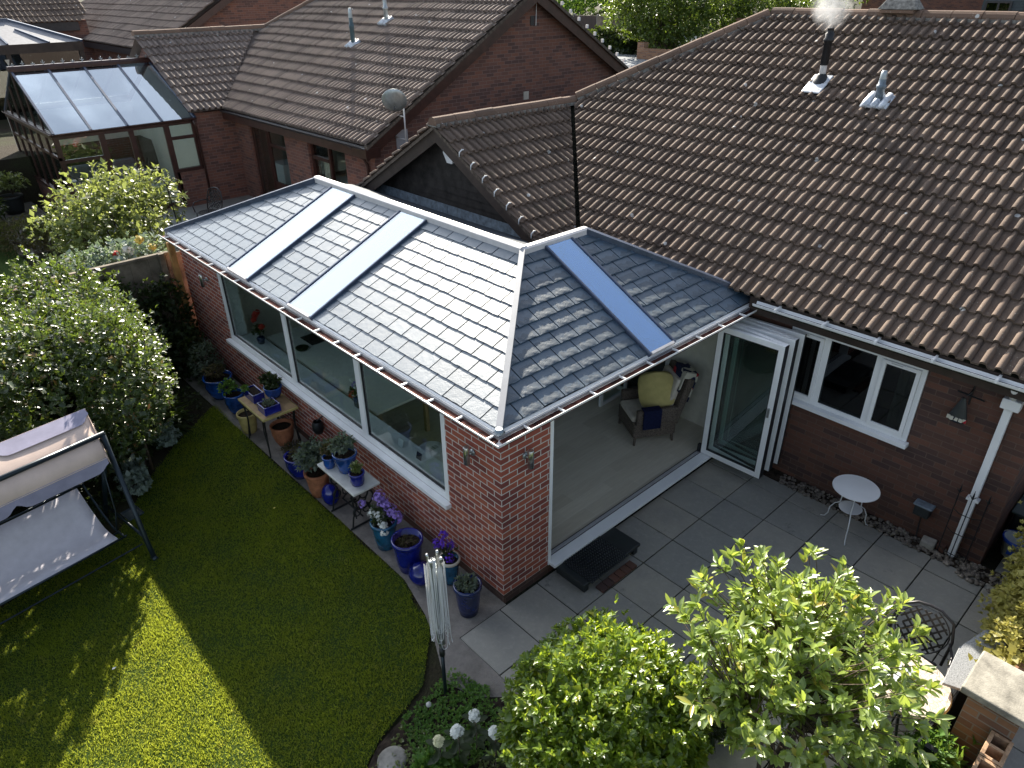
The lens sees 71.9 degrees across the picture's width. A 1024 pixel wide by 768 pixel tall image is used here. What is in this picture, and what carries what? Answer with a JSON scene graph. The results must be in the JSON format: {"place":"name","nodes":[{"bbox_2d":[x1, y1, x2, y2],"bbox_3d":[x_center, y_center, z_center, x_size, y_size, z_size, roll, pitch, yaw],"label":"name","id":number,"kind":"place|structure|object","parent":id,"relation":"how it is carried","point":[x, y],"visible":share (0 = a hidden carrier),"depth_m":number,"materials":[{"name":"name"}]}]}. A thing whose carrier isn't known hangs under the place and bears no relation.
{"place":"outdoors","nodes":[
{"label":"outdoors","id":0,"kind":"place"},
{"bbox_2d":[0,240,41,288],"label":"neighbour lawn","id":1,"kind":"structure","parent":0,"point":[5,267],"depth_m":15.59,"materials":[{"name":"green plant"}]},
{"bbox_2d":[0,202,68,256],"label":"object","id":2,"kind":"structure","parent":0,"point":[30,205],"depth_m":18.56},
{"bbox_2d":[0,170,30,214],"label":"plant pot","id":3,"kind":"object","parent":2,"relation":"on","point":[13,202],"visible":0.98,"depth_m":18.75,"materials":[{"name":"plastic"}]},
{"bbox_2d":[87,195,253,259],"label":"neighbour patio","id":4,"kind":"structure","parent":0,"point":[190,214],"depth_m":19.01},
{"bbox_2d":[48,230,166,274],"bbox_3d":[-7.206,-2.154,13.131,2.440,1.442,1.300,-17,33,-26],"label":"flowering shrub","id":5,"kind":"object","parent":4,"relation":"on","point":[101,256],"visible":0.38,"depth_m":12.74,"materials":[{"name":"green plant"}]},
{"bbox_2d":[192,187,222,216],"bbox_3d":[-7.437,-4.295,17.375,0.606,0.981,0.585,14,33,24],"label":"lattice chair","id":6,"kind":"object","parent":4,"relation":"on","point":[206,211],"visible":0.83,"depth_m":17.39,"materials":[{"name":"brown metal"}]},
{"bbox_2d":[0,405,430,767],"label":"lawn","id":7,"kind":"structure","parent":0,"point":[213,638],"depth_m":7.60,"materials":[{"name":"green plant"}]},
{"bbox_2d":[0,408,158,624],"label":"swing seat","id":8,"kind":"object","parent":7,"relation":"on","point":[50,539],"visible":1,"depth_m":7.97,"materials":[{"name":"fabric"}]},
{"bbox_2d":[175,356,518,696],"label":"path","id":9,"kind":"structure","parent":0,"point":[461,656],"depth_m":8.25,"materials":[{"name":"concrete"}]},
{"bbox_2d":[166,242,195,332],"bbox_3d":[-5.954,-1.482,12.859,0.100,2.260,0.100,-25,38,-36],"label":"fence post","id":10,"kind":"object","parent":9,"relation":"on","point":[174,261],"visible":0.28,"depth_m":12.50,"materials":[{"name":"brown wood"}]},
{"bbox_2d":[187,338,225,384],"bbox_3d":[-5.335,-0.370,12.315,0.615,0.897,0.744,-25,38,-36],"label":"lavender bush","id":11,"kind":"object","parent":9,"relation":"on","point":[204,364],"visible":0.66,"depth_m":12.21,"materials":[{"name":"green plant"}]},
{"bbox_2d":[200,363,232,399],"bbox_3d":[-4.995,-0.062,11.982,0.506,0.633,0.488,6,30,12],"label":"plant pot","id":12,"kind":"object","parent":9,"relation":"on","point":[212,378],"visible":0.93,"depth_m":11.90,"materials":[{"name":"blue ceramic"}]},
{"bbox_2d":[216,377,243,413],"bbox_3d":[-4.605,0.187,11.559,0.404,0.612,0.428,-25,38,-36],"label":"plant pot","id":13,"kind":"object","parent":9,"relation":"on","point":[231,394],"visible":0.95,"depth_m":11.48,"materials":[{"name":"blue ceramic"}]},
{"bbox_2d":[236,408,256,433],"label":"plant pot","id":14,"kind":"object","parent":9,"relation":"on","point":[241,417],"visible":0.63,"depth_m":11.03,"materials":[{"name":"yellow ceramic"}]},
{"bbox_2d":[238,390,300,457],"bbox_3d":[-3.665,0.582,10.766,0.560,0.708,0.850,-25,38,-36],"label":"plant table","id":15,"kind":"object","parent":9,"relation":"on","point":[287,405],"visible":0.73,"depth_m":10.51,"materials":[{"name":"brown wood"}]},
{"bbox_2d":[240,384,264,403],"bbox_3d":[-3.940,0.124,10.637,0.261,0.220,0.385,-25,38,-36],"label":"planter","id":16,"kind":"object","parent":15,"relation":"on","point":[253,393],"visible":0.96,"depth_m":10.61,"materials":[{"name":"ceramic"}]},
{"bbox_2d":[257,397,280,415],"bbox_3d":[-3.563,0.296,10.333,0.250,0.216,0.250,-25,38,-36],"label":"planter","id":17,"kind":"object","parent":15,"relation":"on","point":[269,406],"visible":1,"depth_m":10.30,"materials":[{"name":"ceramic"}]},
{"bbox_2d":[257,371,281,398],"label":"plant pot","id":18,"kind":"object","parent":15,"relation":"on","point":[272,386],"visible":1,"depth_m":10.56,"materials":[{"name":"blue ceramic"}]},
{"bbox_2d":[269,418,293,446],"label":"plant pot","id":19,"kind":"object","parent":9,"relation":"on","point":[282,430],"visible":0.98,"depth_m":10.71,"materials":[{"name":"ceramic"}]},
{"bbox_2d":[283,444,304,479],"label":"plant pot","id":20,"kind":"object","parent":9,"relation":"on","point":[291,467],"visible":0.46,"depth_m":9.97,"materials":[{"name":"ceramic"}]},
{"bbox_2d":[292,435,328,497],"bbox_3d":[-2.687,1.103,9.694,0.666,0.833,0.658,-25,38,-36],"label":"plant pot","id":21,"kind":"object","parent":9,"relation":"on","point":[316,477],"visible":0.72,"depth_m":9.54,"materials":[{"name":"ceramic"}]},
{"bbox_2d":[321,483,339,505],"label":"plant pot","id":22,"kind":"object","parent":9,"relation":"on","point":[327,490],"visible":0.91,"depth_m":9.43,"materials":[{"name":"ceramic"}]},
{"bbox_2d":[317,461,379,530],"bbox_3d":[-2.094,1.438,9.235,0.411,0.694,0.900,-25,38,-36],"label":"plant table","id":23,"kind":"object","parent":9,"relation":"on","point":[343,480],"visible":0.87,"depth_m":9.03,"materials":[{"name":"stone"}]},
{"bbox_2d":[325,431,357,474],"bbox_3d":[-2.153,0.863,8.997,0.381,0.541,0.370,13,32,22],"label":"plant pot","id":24,"kind":"object","parent":23,"relation":"on","point":[344,453],"visible":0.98,"depth_m":8.92,"materials":[{"name":"blue ceramic"}]},
{"bbox_2d":[348,460,364,486],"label":"plant pot","id":25,"kind":"object","parent":23,"relation":"on","point":[356,472],"visible":1,"depth_m":8.75,"materials":[{"name":"ceramic"}]},
{"bbox_2d":[358,489,403,550],"bbox_3d":[-1.615,1.662,8.753,0.382,0.773,0.549,-25,38,-36],"label":"plant pot","id":26,"kind":"object","parent":9,"relation":"on","point":[384,521],"visible":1,"depth_m":8.63,"materials":[{"name":"teal ceramic"}]},
{"bbox_2d":[391,527,422,574],"bbox_3d":[-1.237,2.014,8.436,0.381,0.468,0.381,-25,38,-36],"label":"plant pot","id":27,"kind":"object","parent":9,"relation":"on","point":[406,543],"visible":1,"depth_m":8.34,"materials":[{"name":"ceramic"}]},
{"bbox_2d":[408,560,428,585],"bbox_3d":[-1.062,2.213,8.264,0.300,0.290,0.300,-25,38,-36],"label":"decorative ball","id":28,"kind":"object","parent":9,"relation":"on","point":[416,574],"visible":0.72,"depth_m":8.15,"materials":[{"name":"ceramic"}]},
{"bbox_2d":[432,529,460,585],"bbox_3d":[-0.749,2.016,8.214,0.273,0.675,0.348,-25,38,-36],"label":"plant pot","id":29,"kind":"object","parent":9,"relation":"on","point":[451,557],"visible":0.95,"depth_m":8.16,"materials":[{"name":"teal ceramic"}]},
{"bbox_2d":[453,571,481,617],"bbox_3d":[-0.484,2.310,7.800,0.319,0.570,0.328,-25,38,-36],"label":"plant pot","id":30,"kind":"object","parent":9,"relation":"on","point":[467,587],"visible":1,"depth_m":7.71,"materials":[{"name":"blue ceramic"}]},
{"bbox_2d":[0,0,862,767],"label":"ground","id":31,"kind":"structure","parent":0,"point":[14,160],"depth_m":15.78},
{"bbox_2d":[0,18,86,119],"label":"conservatory","id":32,"kind":"object","parent":31,"relation":"on","point":[26,44],"visible":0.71,"depth_m":25.34,"materials":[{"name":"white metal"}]},
{"bbox_2d":[0,213,87,256],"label":"heather clump","id":33,"kind":"object","parent":31,"relation":"on","point":[12,225],"visible":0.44,"depth_m":16.05,"materials":[{"name":"green plant"}]},
{"bbox_2d":[0,244,185,490],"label":"flowering shrub","id":34,"kind":"object","parent":31,"relation":"on","point":[126,406],"visible":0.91,"depth_m":9.24,"materials":[{"name":"green plant"}]},
{"bbox_2d":[0,251,200,410],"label":"boundary fence","id":35,"kind":"object","parent":31,"relation":"on","point":[140,269],"visible":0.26,"depth_m":12.38,"materials":[{"name":"wood"}]},
{"bbox_2d":[23,157,189,266],"bbox_3d":[-8.715,-3.854,15.361,3.082,2.118,3.733,-11,31,-17],"label":"apple tree","id":36,"kind":"object","parent":31,"relation":"on","point":[109,209],"visible":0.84,"depth_m":14.94,"materials":[{"name":"green plant"}]},
{"bbox_2d":[11,386,201,522],"bbox_3d":[-6.370,1.364,9.869,3.015,0.363,5.072,22,37,34],"label":"ground cover","id":37,"kind":"object","parent":31,"relation":"on","point":[90,503],"visible":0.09,"depth_m":9.77,"materials":[{"name":"green plant"}]},
{"bbox_2d":[3,54,212,223],"bbox_3d":[-11.354,-6.928,19.501,3.490,3.840,5.330,-25,38,-36],"label":"conservatory","id":38,"kind":"object","parent":31,"relation":"on","point":[50,109],"visible":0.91,"depth_m":18.35,"materials":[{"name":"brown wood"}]},
{"bbox_2d":[68,157,152,192],"bbox_3d":[-11.593,-5.917,20.265,2.100,0.770,0.950,-25,38,-36],"label":"sofa","id":39,"kind":"object","parent":38,"relation":"in","point":[76,178],"visible":0.2,"depth_m":20.13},
{"bbox_2d":[113,464,152,496],"bbox_3d":[-5.236,1.339,9.783,0.468,0.436,0.517,-25,38,-36],"label":"silver plant","id":40,"kind":"object","parent":31,"relation":"on","point":[139,483],"visible":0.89,"depth_m":9.72,"materials":[{"name":"green plant"}]},
{"bbox_2d":[86,268,211,381],"bbox_3d":[-6.368,-1.037,12.290,1.943,2.105,1.238,-11,31,-17],"label":"climbing shrub","id":41,"kind":"object","parent":31,"relation":"on","point":[181,335],"visible":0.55,"depth_m":12.38,"materials":[{"name":"green plant"}]},
{"bbox_2d":[106,397,197,456],"bbox_3d":[-5.589,0.618,10.968,1.342,1.229,1.368,-13,32,-21],"label":"strap leaf clump","id":42,"kind":"object","parent":31,"relation":"on","point":[177,424],"visible":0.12,"depth_m":11.04,"materials":[{"name":"green plant"}]},
{"bbox_2d":[0,0,305,60],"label":"bungalow","id":43,"kind":"object","parent":31,"relation":"on","point":[102,29],"visible":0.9,"depth_m":29.03,"materials":[{"name":"brown tile"}]},
{"bbox_2d":[152,421,181,448],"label":"silver plant","id":44,"kind":"object","parent":31,"relation":"on","point":[171,435],"visible":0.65,"depth_m":10.73,"materials":[{"name":"green plant"}]},
{"bbox_2d":[129,0,631,235],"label":"bungalow","id":45,"kind":"object","parent":31,"relation":"on","point":[292,96],"visible":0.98,"depth_m":17.35,"materials":[{"name":"tile"}]},
{"bbox_2d":[310,143,349,199],"bbox_3d":[-4.236,-5.030,16.566,0.295,1.230,1.750,-25,38,-36],"label":"window","id":46,"kind":"structure","parent":45,"relation":"in","point":[320,153],"depth_m":16.70,"materials":[{"name":"brown wood"}]},
{"bbox_2d":[382,89,406,141],"bbox_3d":[-2.438,-5.473,14.463,0.473,1.130,0.668,-25,38,-36],"label":"satellite dish","id":47,"kind":"object","parent":45,"relation":"attached to","point":[394,99],"visible":0.98,"depth_m":14.17,"materials":[{"name":"white metal"}]},
{"bbox_2d":[368,684,532,767],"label":"soil bed","id":48,"kind":"object","parent":31,"relation":"on","point":[387,741],"visible":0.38,"depth_m":6.72,"materials":[{"name":"brown soil"}]},
{"bbox_2d":[377,746,406,767],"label":"stepping stone","id":49,"kind":"object","parent":48,"relation":"on","point":[386,757],"visible":1,"depth_m":6.42,"materials":[{"name":"stone"}]},
{"bbox_2d":[372,722,499,767],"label":"ground cover","id":50,"kind":"object","parent":48,"relation":"on","point":[425,746],"visible":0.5,"depth_m":6.44,"materials":[{"name":"green plant"}]},
{"bbox_2d":[409,743,463,767],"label":"leafy clump","id":51,"kind":"object","parent":48,"relation":"on","point":[422,758],"visible":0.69,"depth_m":6.25,"materials":[{"name":"green plant"}]},
{"bbox_2d":[424,550,452,694],"bbox_3d":[-0.672,2.323,6.620,0.189,1.933,0.198,-25,38,-36],"label":"rotary airer","id":52,"kind":"object","parent":48,"relation":"on","point":[436,584],"visible":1,"depth_m":6.38,"materials":[{"name":"silver metal"}]},
{"bbox_2d":[426,734,453,767],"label":"hydrangea","id":53,"kind":"object","parent":48,"relation":"on","point":[438,742],"visible":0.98,"depth_m":6.15,"materials":[{"name":"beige plant"}]},
{"bbox_2d":[400,667,499,767],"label":"ground cover","id":54,"kind":"object","parent":48,"relation":"on","point":[461,709],"visible":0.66,"depth_m":6.81,"materials":[{"name":"green plant"}]},
{"bbox_2d":[444,723,472,764],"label":"hydrangea","id":55,"kind":"object","parent":48,"relation":"on","point":[456,732],"visible":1,"depth_m":6.21,"materials":[{"name":"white plant"}]},
{"bbox_2d":[461,708,487,749],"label":"hydrangea","id":56,"kind":"object","parent":48,"relation":"on","point":[473,717],"visible":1,"depth_m":6.32,"materials":[{"name":"white plant"}]},
{"bbox_2d":[481,725,504,767],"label":"hydrangea","id":57,"kind":"object","parent":48,"relation":"on","point":[495,745],"visible":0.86,"depth_m":6.17,"materials":[{"name":"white plant"}]},
{"bbox_2d":[159,175,806,602],"bbox_3d":[-1.129,-1.070,10.999,4.867,3.492,9.529,-25,38,-36],"label":"garden room","id":58,"kind":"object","parent":31,"relation":"on","point":[499,351],"visible":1,"depth_m":8.95,"materials":[{"name":"tile"}]},
{"bbox_2d":[217,273,451,509],"bbox_3d":[-2.625,-0.302,9.852,0.495,1.355,6.040,-25,38,-36],"label":"window","id":59,"kind":"structure","parent":58,"relation":"in","point":[432,472],"depth_m":9.78,"materials":[{"name":"white plastic"}]},
{"bbox_2d":[267,326,429,431],"bbox_3d":[-2.685,-0.044,11.492,1.000,0.748,3.400,-25,38,-36],"label":"dining table","id":60,"kind":"object","parent":58,"relation":"on","point":[329,363],"visible":0.51,"depth_m":10.95,"materials":[{"name":"glass"}]},
{"bbox_2d":[419,441,442,462],"bbox_3d":[-1.092,1.093,9.680,0.380,0.538,0.380,-25,38,-36],"label":"side stool","id":61,"kind":"object","parent":58,"relation":"on","point":[433,448],"visible":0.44,"depth_m":9.53,"materials":[{"name":"white"}]},
{"bbox_2d":[618,359,694,445],"bbox_3d":[2.129,0.270,10.566,0.884,1.028,0.720,-7,30,-11],"label":"wicker armchair","id":62,"kind":"object","parent":58,"relation":"on","point":[631,415],"visible":0.71,"depth_m":10.39,"materials":[{"name":"beige wicker"}]},
{"bbox_2d":[641,405,661,429],"bbox_3d":[2.024,0.494,10.282,0.280,0.318,0.128,-7,30,-11],"label":"folded throw","id":63,"kind":"object","parent":62,"relation":"on","point":[652,419],"visible":1,"depth_m":10.22,"materials":[{"name":"blue fabric"}]},
{"bbox_2d":[638,371,674,406],"bbox_3d":[2.133,0.082,10.419,0.528,0.528,0.180,-5,6,13],"label":"cushion","id":64,"kind":"object","parent":62,"relation":"on","point":[654,388],"visible":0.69,"depth_m":10.34,"materials":[{"name":"yellow fabric"}]},
{"bbox_2d":[673,362,698,401],"bbox_3d":[2.506,-0.032,10.345,0.294,0.502,0.350,-7,30,-11],"label":"patterned throw","id":65,"kind":"object","parent":62,"relation":"on","point":[682,371],"visible":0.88,"depth_m":10.19,"materials":[{"name":"fabric"}]},
{"bbox_2d":[697,327,786,478],"bbox_3d":[3.043,0.249,9.483,0.977,2.020,0.100,26,39,38],"label":"folding door","id":66,"kind":"structure","parent":58,"relation":"in","point":[702,447],"depth_m":9.40,"materials":[{"name":"white plastic"}]},
{"bbox_2d":[708,324,789,476],"bbox_3d":[3.147,0.226,9.521,0.052,2.020,0.905,-22,36,-32],"label":"folding door","id":67,"kind":"structure","parent":58,"relation":"in","point":[728,339],"depth_m":9.65,"materials":[{"name":"white plastic"}]},
{"bbox_2d":[715,322,796,470],"bbox_3d":[3.239,0.183,9.595,0.906,2.020,0.052,24,38,36],"label":"folding door","id":68,"kind":"structure","parent":58,"relation":"in","point":[792,342],"depth_m":9.39,"materials":[{"name":"white plastic"}]},
{"bbox_2d":[718,318,798,469],"bbox_3d":[3.329,0.141,9.666,0.052,2.020,0.905,-22,36,-32],"label":"folding door","id":69,"kind":"structure","parent":58,"relation":"in","point":[737,342],"depth_m":9.82,"materials":[{"name":"white plastic"}]},
{"bbox_2d":[725,317,806,463],"bbox_3d":[3.417,0.100,9.736,0.905,2.020,0.052,24,38,36],"label":"folding door","id":70,"kind":"structure","parent":58,"relation":"in","point":[802,336],"depth_m":9.48,"materials":[{"name":"white plastic"}]},
{"bbox_2d":[485,593,715,767],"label":"round bush","id":71,"kind":"object","parent":31,"relation":"on","point":[603,704],"visible":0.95,"depth_m":5.34,"materials":[{"name":"green plant"}]},
{"bbox_2d":[588,24,641,54],"bbox_3d":[5.354,-18.398,37.714,1.781,1.667,4.325,-25,38,-36],"label":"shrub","id":72,"kind":"object","parent":31,"relation":"on","point":[616,43],"visible":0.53,"depth_m":37.09,"materials":[{"name":"green plant"}]},
{"bbox_2d":[556,0,707,16],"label":"garden tree","id":73,"kind":"object","parent":31,"relation":"on","point":[578,6],"visible":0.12,"depth_m":43.60,"materials":[{"name":"green plant"}]},
{"bbox_2d":[637,42,670,59],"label":"garden wall","id":74,"kind":"structure","parent":31,"relation":"on","point":[644,51],"depth_m":34.26,"materials":[{"name":"brick"}]},
{"bbox_2d":[599,0,726,50],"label":"garden tree","id":75,"kind":"object","parent":31,"relation":"on","point":[651,18],"visible":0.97,"depth_m":34.34,"materials":[{"name":"green plant"}]},
{"bbox_2d":[356,0,1023,563],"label":"bungalow","id":76,"kind":"object","parent":31,"relation":"on","point":[842,188],"visible":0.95,"depth_m":9.79,"materials":[{"name":"tile"}]},
{"bbox_2d":[792,326,928,449],"bbox_3d":[4.267,-0.033,8.933,0.275,1.090,1.740,-25,38,-36],"label":"window","id":77,"kind":"structure","parent":76,"relation":"in","point":[847,385],"depth_m":8.81,"materials":[{"name":"white plastic"}]},
{"bbox_2d":[912,498,935,536],"bbox_3d":[5.057,1.709,8.777,0.140,0.547,0.220,-25,38,-36],"label":"outdoor socket box","id":78,"kind":"object","parent":76,"relation":"attached to","point":[923,509],"visible":1,"depth_m":8.65,"materials":[{"name":"plastic"}]},
{"bbox_2d":[946,386,984,423],"bbox_3d":[5.071,0.199,7.854,0.162,0.520,0.281,-25,38,-36],"label":"wall lantern","id":79,"kind":"object","parent":76,"relation":"attached to","point":[957,413],"depth_m":7.90,"materials":[{"name":"black metal"}]},
{"bbox_2d":[581,0,868,26],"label":"garden tree","id":80,"kind":"object","parent":31,"relation":"on","point":[837,4],"visible":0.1,"depth_m":46.28,"materials":[{"name":"green plant"}]},
{"bbox_2d":[699,0,832,36],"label":"garden tree","id":81,"kind":"object","parent":31,"relation":"on","point":[741,8],"visible":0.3,"depth_m":34.17,"materials":[{"name":"green plant"}]},
{"bbox_2d":[753,465,1002,585],"bbox_3d":[4.465,1.671,9.447,0.260,0.056,3.650,-25,38,-36],"label":"gravel strip","id":82,"kind":"object","parent":31,"relation":"on","point":[774,474],"visible":0.29,"depth_m":9.30,"materials":[{"name":"gravel"}]},
{"bbox_2d":[779,474,1007,592],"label":"pebbles","id":83,"kind":"object","parent":82,"relation":"on","point":[967,569],"visible":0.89,"depth_m":8.88,"materials":[{"name":"grey gravel"}]},
{"bbox_2d":[937,484,992,562],"bbox_3d":[5.296,1.675,8.310,0.077,1.060,0.370,-25,38,-36],"label":"plant obelisk","id":84,"kind":"object","parent":83,"relation":"on","point":[973,496],"visible":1,"depth_m":8.29,"materials":[{"name":"black metal"}]},
{"bbox_2d":[861,0,983,10],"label":"house","id":85,"kind":"structure","parent":31,"relation":"on","point":[947,4],"depth_m":45.76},
{"bbox_2d":[981,0,1023,11],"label":"house","id":86,"kind":"structure","parent":31,"relation":"on","point":[1002,5],"depth_m":39.59,"materials":[{"name":"brown brick"}]},
{"bbox_2d":[612,35,704,66],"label":"driveway","id":87,"kind":"structure","parent":0,"point":[632,59],"depth_m":34.61,"materials":[{"name":"grey concrete"}]},
{"bbox_2d":[572,13,679,49],"bbox_3d":[3.014,-20.831,41.572,0.190,1.800,17.132,-22,36,-33],"label":"panel fence","id":88,"kind":"object","parent":87,"relation":"on","point":[592,21],"visible":0.09,"depth_m":39.45,"materials":[{"name":"wood"}]},
{"bbox_2d":[460,457,1023,767],"bbox_3d":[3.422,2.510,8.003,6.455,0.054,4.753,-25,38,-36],"label":"patio","id":89,"kind":"structure","parent":0,"point":[499,642],"depth_m":8.42,"materials":[{"name":"grey concrete"}]},
{"bbox_2d":[556,527,639,592],"bbox_3d":[1.038,2.108,8.563,1.030,0.145,0.490,-25,38,-36],"label":"door step","id":90,"kind":"object","parent":89,"relation":"on","point":[622,541],"depth_m":8.61,"materials":[{"name":"plastic"}]},
{"bbox_2d":[563,536,628,582],"bbox_3d":[0.985,2.074,8.449,0.660,0.025,0.520,-25,38,-36],"label":"rubber mat","id":91,"kind":"object","parent":90,"relation":"on","point":[595,559],"visible":1,"depth_m":8.41,"materials":[{"name":"black rubber"}]},
{"bbox_2d":[596,560,636,592],"bbox_3d":[1.241,2.280,8.367,0.620,0.035,0.120,-25,38,-36],"label":"brick strip","id":92,"kind":"object","parent":89,"relation":"on","point":[613,578],"visible":1,"depth_m":8.34,"materials":[{"name":"red brick"}]},
{"bbox_2d":[702,683,728,752],"bbox_3d":[1.766,3.091,6.631,0.808,0.619,0.788,-25,38,-36],"label":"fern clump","id":93,"kind":"object","parent":89,"relation":"on","point":[719,730],"visible":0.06,"depth_m":6.44,"materials":[{"name":"green plant"}]},
{"bbox_2d":[663,538,955,767],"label":"glossy shrub","id":94,"kind":"object","parent":89,"relation":"on","point":[784,632],"visible":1,"depth_m":5.27,"materials":[{"name":"green plant"}]},
{"bbox_2d":[820,474,879,545],"bbox_3d":[4.238,1.565,8.927,0.595,0.663,0.617,-25,38,-36],"label":"bistro table","id":95,"kind":"object","parent":89,"relation":"on","point":[854,488],"visible":1,"depth_m":8.79,"materials":[{"name":"white metal"}]},
{"bbox_2d":[854,654,951,742],"bbox_3d":[3.500,2.945,6.450,0.743,0.729,0.743,-25,38,-36],"label":"mosaic table","id":96,"kind":"object","parent":89,"relation":"on","point":[935,705],"visible":0.13,"depth_m":6.15,"materials":[{"name":"white tile"}]},
{"bbox_2d":[831,724,981,767],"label":"leafy border","id":97,"kind":"object","parent":89,"relation":"on","point":[946,755],"visible":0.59,"depth_m":5.74,"materials":[{"name":"green plant"}]},
{"bbox_2d":[886,600,955,721],"bbox_3d":[3.819,2.631,6.753,0.606,0.981,0.585,20,36,32],"label":"lattice chair","id":98,"kind":"object","parent":89,"relation":"on","point":[931,633],"visible":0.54,"depth_m":6.74,"materials":[{"name":"brown metal"}]},
{"bbox_2d":[913,617,1006,754],"bbox_3d":[4.015,2.909,6.429,1.999,0.810,0.300,-25,38,-36],"label":"slatted bench","id":99,"kind":"object","parent":89,"relation":"on","point":[960,669],"visible":0.34,"depth_m":6.33,"materials":[{"name":"wood"}]},
{"bbox_2d":[946,500,1023,667],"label":"golden hedge","id":100,"kind":"object","parent":89,"relation":"on","point":[1008,600],"visible":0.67,"depth_m":6.64,"materials":[{"name":"yellow plant"}]},
{"bbox_2d":[950,651,1023,767],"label":"brick pillar","id":101,"kind":"structure","parent":89,"relation":"on","point":[992,688],"depth_m":5.71,"materials":[{"name":"concrete"}]},
{"bbox_2d":[972,730,1013,767],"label":"pierced wall","id":102,"kind":"structure","parent":89,"relation":"on","point":[995,750],"depth_m":5.53,"materials":[{"name":"beige concrete"}]},
{"bbox_2d":[1000,529,1023,557],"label":"bucket","id":103,"kind":"object","parent":89,"relation":"on","point":[1009,539],"visible":0.7,"depth_m":8.51,"materials":[{"name":"blue plastic"}]},
{"bbox_2d":[1007,494,1023,531],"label":"storage tub","id":104,"kind":"object","parent":89,"relation":"on","point":[1017,511],"visible":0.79,"depth_m":8.65,"materials":[{"name":"plastic"}]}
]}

